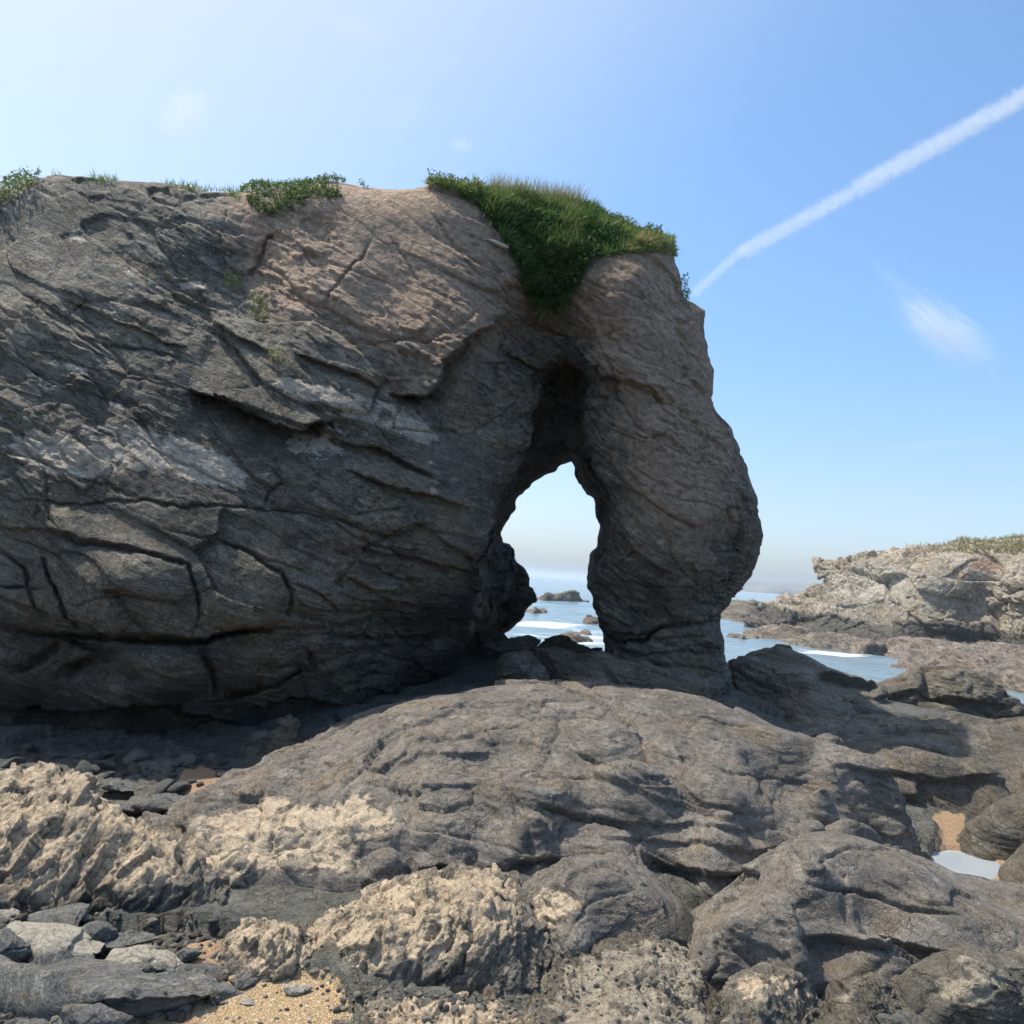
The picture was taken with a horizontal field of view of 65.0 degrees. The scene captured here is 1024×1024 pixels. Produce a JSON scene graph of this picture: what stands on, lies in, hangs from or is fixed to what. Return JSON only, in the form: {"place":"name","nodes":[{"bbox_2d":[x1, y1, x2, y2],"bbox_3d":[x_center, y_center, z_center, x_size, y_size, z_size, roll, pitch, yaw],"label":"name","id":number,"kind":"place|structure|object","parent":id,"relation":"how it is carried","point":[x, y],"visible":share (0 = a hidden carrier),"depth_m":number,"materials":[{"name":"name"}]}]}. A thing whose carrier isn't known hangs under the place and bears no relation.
{"place":"outdoors","nodes":[
{"label":"outdoors","id":0,"kind":"place"},
{"bbox_2d":[0,647,1004,1023],"bbox_3d":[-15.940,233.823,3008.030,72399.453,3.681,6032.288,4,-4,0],"label":"ground","id":1,"kind":"structure","parent":0,"point":[938,829],"depth_m":6.59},
{"bbox_2d":[0,908,20,917],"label":"stone","id":2,"kind":"object","parent":1,"relation":"on","point":[12,912],"visible":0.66,"depth_m":4.37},
{"bbox_2d":[0,757,24,768],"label":"stone","id":3,"kind":"object","parent":1,"relation":"on","point":[17,760],"visible":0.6,"depth_m":6.88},
{"bbox_2d":[0,927,32,962],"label":"stone","id":4,"kind":"object","parent":1,"relation":"on","point":[14,947],"visible":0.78,"depth_m":3.93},
{"bbox_2d":[14,913,27,921],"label":"pebble","id":5,"kind":"object","parent":1,"relation":"on","point":[21,917],"visible":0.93,"depth_m":4.31,"materials":[{"name":"stone"}]},
{"bbox_2d":[4,1016,50,1023],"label":"stone","id":6,"kind":"object","parent":1,"relation":"on","point":[24,1020],"visible":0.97,"depth_m":3.44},
{"bbox_2d":[20,743,36,752],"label":"stone","id":7,"kind":"object","parent":1,"relation":"on","point":[30,747],"visible":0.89,"depth_m":7.58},
{"bbox_2d":[50,1015,58,1021],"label":"pebble","id":8,"kind":"object","parent":1,"relation":"on","point":[55,1018],"visible":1,"depth_m":3.46,"materials":[{"name":"stone"}]},
{"bbox_2d":[6,920,104,962],"bbox_3d":[-2.364,2.206,4.097,0.561,0.156,0.301,4,-4,0],"label":"flat stone","id":9,"kind":"object","parent":1,"relation":"on","point":[39,938],"visible":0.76,"depth_m":4.08,"materials":[{"name":"stone"}]},
{"bbox_2d":[49,752,64,759],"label":"stone","id":10,"kind":"object","parent":1,"relation":"on","point":[56,755],"visible":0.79,"depth_m":7.34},
{"bbox_2d":[27,902,89,926],"bbox_3d":[-2.469,2.205,4.373,0.315,0.092,0.276,4,-4,0],"label":"stone","id":11,"kind":"object","parent":1,"relation":"on","point":[73,914],"visible":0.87,"depth_m":4.34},
{"bbox_2d":[28,951,94,962],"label":"stone","id":12,"kind":"object","parent":1,"relation":"on","point":[77,954],"visible":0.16,"depth_m":3.98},
{"bbox_2d":[74,760,94,773],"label":"stone","id":13,"kind":"object","parent":1,"relation":"on","point":[82,766],"visible":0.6,"depth_m":6.85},
{"bbox_2d":[81,913,92,920],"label":"pebble","id":14,"kind":"object","parent":1,"relation":"on","point":[87,917],"visible":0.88,"depth_m":4.41,"materials":[{"name":"stone"}]},
{"bbox_2d":[88,765,99,772],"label":"stone","id":15,"kind":"object","parent":1,"relation":"on","point":[95,768],"visible":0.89,"depth_m":6.89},
{"bbox_2d":[87,752,103,759],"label":"stone","id":16,"kind":"object","parent":1,"relation":"on","point":[95,756],"visible":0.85,"depth_m":7.45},
{"bbox_2d":[60,1003,133,1023],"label":"stone","id":17,"kind":"object","parent":1,"relation":"on","point":[94,1013],"visible":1,"depth_m":3.42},
{"bbox_2d":[82,920,117,947],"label":"stone","id":18,"kind":"object","parent":1,"relation":"on","point":[101,931],"visible":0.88,"depth_m":4.20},
{"bbox_2d":[92,760,117,769],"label":"stone","id":19,"kind":"object","parent":1,"relation":"on","point":[107,764],"visible":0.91,"depth_m":7.02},
{"bbox_2d":[103,751,114,758],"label":"stone","id":20,"kind":"object","parent":1,"relation":"on","point":[109,754],"visible":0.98,"depth_m":7.54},
{"bbox_2d":[0,761,229,933],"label":"tan boulder","id":21,"kind":"object","parent":1,"relation":"on","point":[70,837],"visible":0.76,"depth_m":4.75,"materials":[{"name":"stone"}]},
{"bbox_2d":[99,779,142,790],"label":"stone","id":22,"kind":"object","parent":1,"relation":"on","point":[118,785],"visible":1,"depth_m":6.46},
{"bbox_2d":[0,950,243,1018],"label":"flat stone","id":23,"kind":"object","parent":1,"relation":"on","point":[128,989],"visible":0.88,"depth_m":3.61,"materials":[{"name":"stone"}]},
{"bbox_2d":[111,791,133,799],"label":"stone","id":24,"kind":"object","parent":1,"relation":"on","point":[123,795],"visible":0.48,"depth_m":6.47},
{"bbox_2d":[115,749,130,760],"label":"stone","id":25,"kind":"object","parent":1,"relation":"on","point":[120,754],"visible":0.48,"depth_m":7.48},
{"bbox_2d":[116,802,139,813],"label":"stone","id":26,"kind":"object","parent":1,"relation":"on","point":[128,809],"visible":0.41,"depth_m":5.97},
{"bbox_2d":[120,792,185,813],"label":"flat stone","id":27,"kind":"object","parent":26,"relation":"on","point":[154,803],"visible":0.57,"depth_m":6.02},
{"bbox_2d":[104,930,160,947],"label":"stone","id":28,"kind":"object","parent":1,"relation":"on","point":[127,938],"visible":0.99,"depth_m":4.18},
{"bbox_2d":[127,762,139,775],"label":"stone","id":29,"kind":"object","parent":1,"relation":"on","point":[133,767],"visible":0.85,"depth_m":7.05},
{"bbox_2d":[122,748,151,765],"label":"stone","id":30,"kind":"object","parent":1,"relation":"on","point":[135,755],"visible":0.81,"depth_m":7.19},
{"bbox_2d":[105,943,182,968],"bbox_3d":[-1.827,2.234,3.996,0.404,0.127,0.259,4,-4,0],"label":"stone","id":31,"kind":"object","parent":1,"relation":"on","point":[150,954],"visible":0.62,"depth_m":3.97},
{"bbox_2d":[141,769,152,777],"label":"pebble","id":32,"kind":"object","parent":1,"relation":"on","point":[148,773],"visible":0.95,"depth_m":6.99,"materials":[{"name":"stone"}]},
{"bbox_2d":[142,964,152,972],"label":"pebble","id":33,"kind":"object","parent":1,"relation":"on","point":[148,968],"visible":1,"depth_m":3.77,"materials":[{"name":"stone"}]},
{"bbox_2d":[145,1014,153,1019],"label":"pebble","id":34,"kind":"object","parent":1,"relation":"on","point":[149,1016],"visible":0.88,"depth_m":3.59,"materials":[{"name":"stone"}]},
{"bbox_2d":[146,918,160,925],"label":"pebble","id":35,"kind":"object","parent":1,"relation":"on","point":[153,921],"visible":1,"depth_m":4.46,"materials":[{"name":"stone"}]},
{"bbox_2d":[151,938,163,944],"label":"pebble","id":36,"kind":"object","parent":1,"relation":"on","point":[159,942],"visible":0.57,"depth_m":4.34,"materials":[{"name":"stone"}]},
{"bbox_2d":[152,962,165,970],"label":"pebble","id":37,"kind":"object","parent":1,"relation":"on","point":[158,966],"visible":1,"depth_m":3.81,"materials":[{"name":"stone"}]},
{"bbox_2d":[154,779,173,793],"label":"stone","id":38,"kind":"object","parent":1,"relation":"on","point":[163,786],"visible":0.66,"depth_m":6.61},
{"bbox_2d":[167,1009,178,1020],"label":"pebble","id":39,"kind":"object","parent":1,"relation":"on","point":[171,1016],"visible":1,"depth_m":3.61,"materials":[{"name":"stone"}]},
{"bbox_2d":[171,758,184,766],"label":"stone","id":40,"kind":"object","parent":1,"relation":"on","point":[178,762],"visible":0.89,"depth_m":7.14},
{"bbox_2d":[167,781,191,793],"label":"stone","id":41,"kind":"object","parent":1,"relation":"on","point":[179,787],"visible":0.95,"depth_m":6.51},
{"bbox_2d":[176,1009,186,1022],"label":"pebble","id":42,"kind":"object","parent":1,"relation":"on","point":[181,1016],"visible":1,"depth_m":3.61,"materials":[{"name":"stone"}]},
{"bbox_2d":[179,821,187,828],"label":"stone","id":43,"kind":"object","parent":1,"relation":"on","point":[184,824],"visible":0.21,"depth_m":5.63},
{"bbox_2d":[177,1003,191,1012],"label":"pebble","id":44,"kind":"object","parent":1,"relation":"on","point":[187,1008],"visible":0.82,"depth_m":3.67,"materials":[{"name":"stone"}]},
{"bbox_2d":[176,947,201,963],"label":"stone","id":45,"kind":"object","parent":1,"relation":"on","point":[186,955],"visible":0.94,"depth_m":4.04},
{"bbox_2d":[179,754,202,767],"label":"stone","id":46,"kind":"object","parent":1,"relation":"on","point":[191,759],"visible":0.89,"depth_m":7.20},
{"bbox_2d":[188,930,200,938],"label":"pebble","id":47,"kind":"object","parent":1,"relation":"on","point":[194,934],"visible":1,"depth_m":4.41,"materials":[{"name":"stone"}]},
{"bbox_2d":[177,962,224,977],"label":"stone","id":48,"kind":"object","parent":1,"relation":"on","point":[211,970],"visible":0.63,"depth_m":3.96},
{"bbox_2d":[207,917,217,923],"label":"pebble","id":49,"kind":"object","parent":1,"relation":"on","point":[211,919],"visible":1,"depth_m":4.47,"materials":[{"name":"stone"}]},
{"bbox_2d":[215,769,227,776],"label":"stone","id":50,"kind":"object","parent":1,"relation":"on","point":[219,772],"visible":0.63,"depth_m":6.88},
{"bbox_2d":[215,975,228,981],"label":"pebble","id":51,"kind":"object","parent":1,"relation":"on","point":[219,978],"visible":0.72,"depth_m":3.90,"materials":[{"name":"stone"}]},
{"bbox_2d":[229,976,258,989],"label":"stone","id":52,"kind":"object","parent":1,"relation":"on","point":[242,982],"visible":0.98,"depth_m":3.88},
{"bbox_2d":[239,997,255,1005],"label":"stone","id":53,"kind":"object","parent":1,"relation":"on","point":[246,1001],"visible":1,"depth_m":3.75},
{"bbox_2d":[214,917,319,982],"bbox_3d":[-1.242,2.385,4.199,0.875,0.511,0.707,4,-4,0],"label":"pale lump","id":54,"kind":"object","parent":1,"relation":"on","point":[263,949],"visible":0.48,"depth_m":4.05,"materials":[{"name":"stone"}]},
{"bbox_2d":[239,714,340,755],"bbox_3d":[-2.311,2.400,8.738,1.846,0.761,2.427,4,-4,0],"label":"rock","id":55,"kind":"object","parent":1,"relation":"on","point":[286,733],"depth_m":7.66,"materials":[{"name":"stone"}]},
{"bbox_2d":[283,984,311,995],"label":"stone","id":56,"kind":"object","parent":1,"relation":"on","point":[294,989],"visible":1,"depth_m":3.85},
{"bbox_2d":[333,1006,340,1012],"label":"pebble","id":57,"kind":"object","parent":1,"relation":"on","point":[337,1009],"visible":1,"depth_m":3.73,"materials":[{"name":"stone"}]},
{"bbox_2d":[340,995,346,1002],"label":"pebble","id":58,"kind":"object","parent":1,"relation":"on","point":[343,998],"visible":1,"depth_m":3.79,"materials":[{"name":"stone"}]},
{"bbox_2d":[354,991,361,997],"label":"pebble","id":59,"kind":"object","parent":1,"relation":"on","point":[357,994],"visible":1,"depth_m":3.78,"materials":[{"name":"stone"}]},
{"bbox_2d":[0,175,762,732],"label":"sea arch","id":60,"kind":"structure","parent":1,"relation":"on","point":[210,511],"depth_m":8.98,"materials":[{"name":"stone"}]},
{"bbox_2d":[0,166,41,203],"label":"shrub","id":61,"kind":"object","parent":60,"relation":"on","point":[6,184],"visible":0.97,"depth_m":9.86,"materials":[{"name":"green plant"}]},
{"bbox_2d":[52,168,243,198],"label":"rim grass","id":62,"kind":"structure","parent":60,"relation":"on","point":[114,178],"depth_m":10.31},
{"bbox_2d":[222,268,243,291],"bbox_3d":[-3.320,-2.757,9.567,0.233,0.390,0.249,1,-5,29],"label":"ledge bush","id":63,"kind":"object","parent":60,"relation":"on","point":[238,282],"visible":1,"depth_m":9.56,"materials":[{"name":"green plant"}]},
{"bbox_2d":[247,290,268,320],"bbox_3d":[-2.949,-2.396,9.329,0.235,0.441,0.439,6,-5,-27],"label":"ledge bush","id":64,"kind":"object","parent":60,"relation":"on","point":[251,297],"visible":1,"depth_m":9.32,"materials":[{"name":"green plant"}]},
{"bbox_2d":[268,345,286,363],"bbox_3d":[-2.559,-1.704,8.700,0.220,0.229,0.144,4,-4,0],"label":"ledge bush","id":65,"kind":"object","parent":60,"relation":"on","point":[276,353],"visible":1,"depth_m":8.70,"materials":[{"name":"green plant"}]},
{"bbox_2d":[239,172,368,217],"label":"creeping plants","id":66,"kind":"object","parent":60,"relation":"on","point":[293,189],"visible":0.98,"depth_m":10.11,"materials":[{"name":"green plant"}]},
{"bbox_2d":[483,238,508,248],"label":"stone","id":67,"kind":"object","parent":60,"relation":"on","point":[500,244],"visible":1,"depth_m":9.95,"materials":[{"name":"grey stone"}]},
{"bbox_2d":[425,168,669,330],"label":"turf","id":68,"kind":"structure","parent":60,"relation":"on","point":[570,221],"depth_m":10.39,"materials":[{"name":"green plant"}]},
{"bbox_2d":[421,174,521,246],"bbox_3d":[-0.524,-3.837,10.905,1.462,1.264,1.694,4,-4,0],"label":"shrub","id":69,"kind":"object","parent":68,"relation":"on","point":[452,185],"visible":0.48,"depth_m":10.27,"materials":[{"name":"green plant"}]},
{"bbox_2d":[483,166,600,208],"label":"dry grass","id":70,"kind":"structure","parent":68,"relation":"on","point":[554,190],"depth_m":11.09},
{"bbox_2d":[578,252,677,293],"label":"hanging roots","id":71,"kind":"object","parent":68,"relation":"hanging from","point":[627,270],"visible":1,"depth_m":10.31,"materials":[{"name":"green plant"}]},
{"bbox_2d":[625,223,680,257],"bbox_3d":[1.956,-3.808,11.299,1.007,0.822,1.382,4,-4,0],"label":"shrub","id":72,"kind":"object","parent":60,"relation":"on","point":[673,249],"visible":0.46,"depth_m":11.28,"materials":[{"name":"green plant"}]},
{"bbox_2d":[672,272,691,309],"bbox_3d":[2.441,-3.137,11.322,0.297,0.756,0.887,2,-5,20],"label":"wiry bush","id":73,"kind":"object","parent":60,"relation":"hanging from","point":[682,294],"visible":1,"depth_m":11.20,"materials":[{"name":"green plant"}]},
{"bbox_2d":[301,863,552,1000],"bbox_3d":[-0.432,2.363,4.462,1.864,0.740,1.706,4,-4,0],"label":"tan outcrop","id":74,"kind":"object","parent":1,"relation":"on","point":[454,928],"visible":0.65,"depth_m":4.10,"materials":[{"name":"stone"}]},
{"bbox_2d":[332,989,546,1023],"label":"pale ledge","id":75,"kind":"object","parent":1,"relation":"on","point":[425,1007],"visible":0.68,"depth_m":3.63,"materials":[{"name":"stone"}]},
{"bbox_2d":[438,999,444,1006],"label":"pebble","id":76,"kind":"object","parent":75,"relation":"on","point":[441,1002],"visible":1,"depth_m":3.58,"materials":[{"name":"stone"}]},
{"bbox_2d":[450,1004,457,1012],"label":"pebble","id":77,"kind":"object","parent":75,"relation":"on","point":[453,1008],"visible":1,"depth_m":3.61,"materials":[{"name":"stone"}]},
{"bbox_2d":[496,632,506,639],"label":"rock","id":78,"kind":"object","parent":1,"relation":"on","point":[501,636],"visible":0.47,"depth_m":11.88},
{"bbox_2d":[484,635,540,654],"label":"rock","id":79,"kind":"object","parent":1,"relation":"on","point":[520,643],"visible":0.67,"depth_m":11.25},
{"bbox_2d":[493,650,549,685],"bbox_3d":[0.140,1.961,9.695,0.729,0.583,0.627,4,-4,0],"label":"rock","id":80,"kind":"object","parent":1,"relation":"on","point":[524,664],"visible":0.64,"depth_m":9.49,"materials":[{"name":"stone"}]},
{"bbox_2d":[136,679,921,896],"bbox_3d":[0.323,2.272,6.827,6.500,1.455,4.214,4,-4,0],"label":"whaleback boulder","id":81,"kind":"object","parent":1,"relation":"on","point":[532,777],"visible":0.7,"depth_m":5.91,"materials":[{"name":"grey-brown rock"}]},
{"bbox_2d":[533,635,602,653],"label":"rock","id":82,"kind":"object","parent":1,"relation":"on","point":[566,642],"visible":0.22,"depth_m":11.55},
{"bbox_2d":[522,851,693,967],"bbox_3d":[0.498,2.378,4.716,1.358,0.718,1.390,4,-4,0],"label":"rounded knob","id":83,"kind":"object","parent":1,"relation":"on","point":[581,903],"visible":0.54,"depth_m":4.44,"materials":[{"name":"stone"}]},
{"bbox_2d":[534,646,704,694],"bbox_3d":[1.226,1.987,9.892,2.014,0.591,1.286,0,-6,41],"label":"rock","id":84,"kind":"object","parent":1,"relation":"on","point":[563,664],"visible":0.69,"depth_m":9.56,"materials":[{"name":"stone"}]},
{"bbox_2d":[521,932,722,1023],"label":"encrusted bedrock","id":85,"kind":"structure","parent":1,"relation":"on","point":[638,956],"depth_m":3.91,"materials":[{"name":"stone"}]},
{"bbox_2d":[697,694,743,708],"bbox_3d":[2.649,2.470,10.362,1.578,0.936,2.212,4,-4,0],"label":"wave cut foot","id":86,"kind":"object","parent":1,"relation":"on","point":[729,703],"visible":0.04,"depth_m":9.70},
{"bbox_2d":[720,961,822,1023],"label":"pale wedge","id":87,"kind":"object","parent":1,"relation":"on","point":[773,992],"visible":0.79,"depth_m":3.96,"materials":[{"name":"stone"}]},
{"bbox_2d":[728,644,894,727],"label":"dark ridge","id":88,"kind":"structure","parent":1,"relation":"on","point":[796,686],"depth_m":10.67,"materials":[{"name":"stone"}]},
{"bbox_2d":[812,733,842,745],"bbox_3d":[3.339,2.587,8.525,1.515,0.616,1.764,4,-4,0],"label":"dark lump","id":89,"kind":"object","parent":1,"relation":"on","point":[831,738],"visible":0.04,"depth_m":8.08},
{"bbox_2d":[824,819,882,844],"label":"round boulder","id":90,"kind":"object","parent":1,"relation":"on","point":[855,828],"visible":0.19,"depth_m":6.00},
{"bbox_2d":[689,831,1023,998],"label":"grey slab","id":91,"kind":"structure","parent":1,"relation":"on","point":[900,897],"depth_m":4.58,"materials":[{"name":"stone"}]},
{"bbox_2d":[889,945,1023,1023],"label":"leaning slab","id":92,"kind":"structure","parent":91,"relation":"on","point":[969,984],"depth_m":4.06,"materials":[{"name":"stone"}]},
{"bbox_2d":[818,972,900,1023],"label":"cracked block","id":93,"kind":"structure","parent":1,"relation":"on","point":[866,998],"depth_m":4.00,"materials":[{"name":"stone"}]},
{"bbox_2d":[742,537,1023,647],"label":"headland","id":94,"kind":"structure","parent":1,"relation":"on","point":[956,595],"depth_m":58.42,"materials":[{"name":"stone"}]},
{"bbox_2d":[905,533,1023,553],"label":"headland grass","id":95,"kind":"structure","parent":94,"relation":"on","point":[1005,537],"depth_m":58.81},
{"bbox_2d":[786,714,1023,817],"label":"olive boulder","id":96,"kind":"object","parent":1,"relation":"on","point":[974,767],"visible":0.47,"depth_m":8.62,"materials":[{"name":"stone"}]},
{"bbox_2d":[876,665,1023,718],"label":"ridge","id":97,"kind":"structure","parent":1,"relation":"on","point":[964,689],"depth_m":11.96,"materials":[{"name":"stone"}]},
{"bbox_2d":[931,850,1000,878],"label":"puddle","id":98,"kind":"object","parent":1,"relation":"on","point":[958,862],"visible":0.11,"depth_m":6.59,"materials":[{"name":"grey liquid"}]},
{"bbox_2d":[956,793,1023,861],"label":"tilted slab","id":99,"kind":"structure","parent":1,"relation":"on","point":[994,832],"depth_m":6.86,"materials":[{"name":"stone"}]},
{"bbox_2d":[998,843,1023,884],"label":"edge boulder","id":100,"kind":"object","parent":1,"relation":"on","point":[1011,868],"visible":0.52,"depth_m":6.20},
{"bbox_2d":[0,0,1023,583],"label":"sky","id":101,"kind":"structure","parent":0,"point":[839,184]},
{"bbox_2d":[504,576,1023,703],"bbox_3d":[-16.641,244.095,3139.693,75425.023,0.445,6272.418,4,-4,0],"label":"sea","id":102,"kind":"structure","parent":0,"point":[558,617],"depth_m":47.69,"materials":[{"name":"liquid"}]},
{"bbox_2d":[526,607,547,613],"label":"skerry","id":103,"kind":"structure","parent":102,"relation":"in","point":[534,610],"depth_m":64.93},
{"bbox_2d":[536,590,588,601],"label":"long skerry","id":104,"kind":"structure","parent":102,"relation":"in","point":[571,595],"depth_m":101.81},
{"bbox_2d":[553,629,592,642],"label":"awash skerry","id":105,"kind":"structure","parent":102,"relation":"in","point":[576,637],"depth_m":38.55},
{"bbox_2d":[582,614,597,624],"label":"foamy skerry","id":106,"kind":"structure","parent":102,"relation":"in","point":[588,619],"depth_m":54.20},
{"bbox_2d":[721,599,759,621],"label":"dark skerry","id":107,"kind":"structure","parent":102,"relation":"in","point":[737,610],"depth_m":83.37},
{"bbox_2d":[726,633,758,639],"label":"pink skerry","id":108,"kind":"structure","parent":102,"relation":"in","point":[743,636],"depth_m":50.02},
{"bbox_2d":[743,623,888,655],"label":"brown shelf","id":109,"kind":"object","parent":102,"relation":"in","point":[805,636],"visible":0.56,"depth_m":46.05,"materials":[{"name":"stone"}]},
{"bbox_2d":[826,632,1023,692],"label":"pink shelf","id":110,"kind":"object","parent":102,"relation":"in","point":[1000,663],"visible":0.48,"depth_m":39.98,"materials":[{"name":"stone"}]},
{"bbox_2d":[741,580,811,594],"bbox_3d":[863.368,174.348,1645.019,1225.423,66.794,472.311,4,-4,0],"label":"fog bank","id":111,"kind":"object","parent":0,"point":[790,588],"visible":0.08,"depth_m":1522.22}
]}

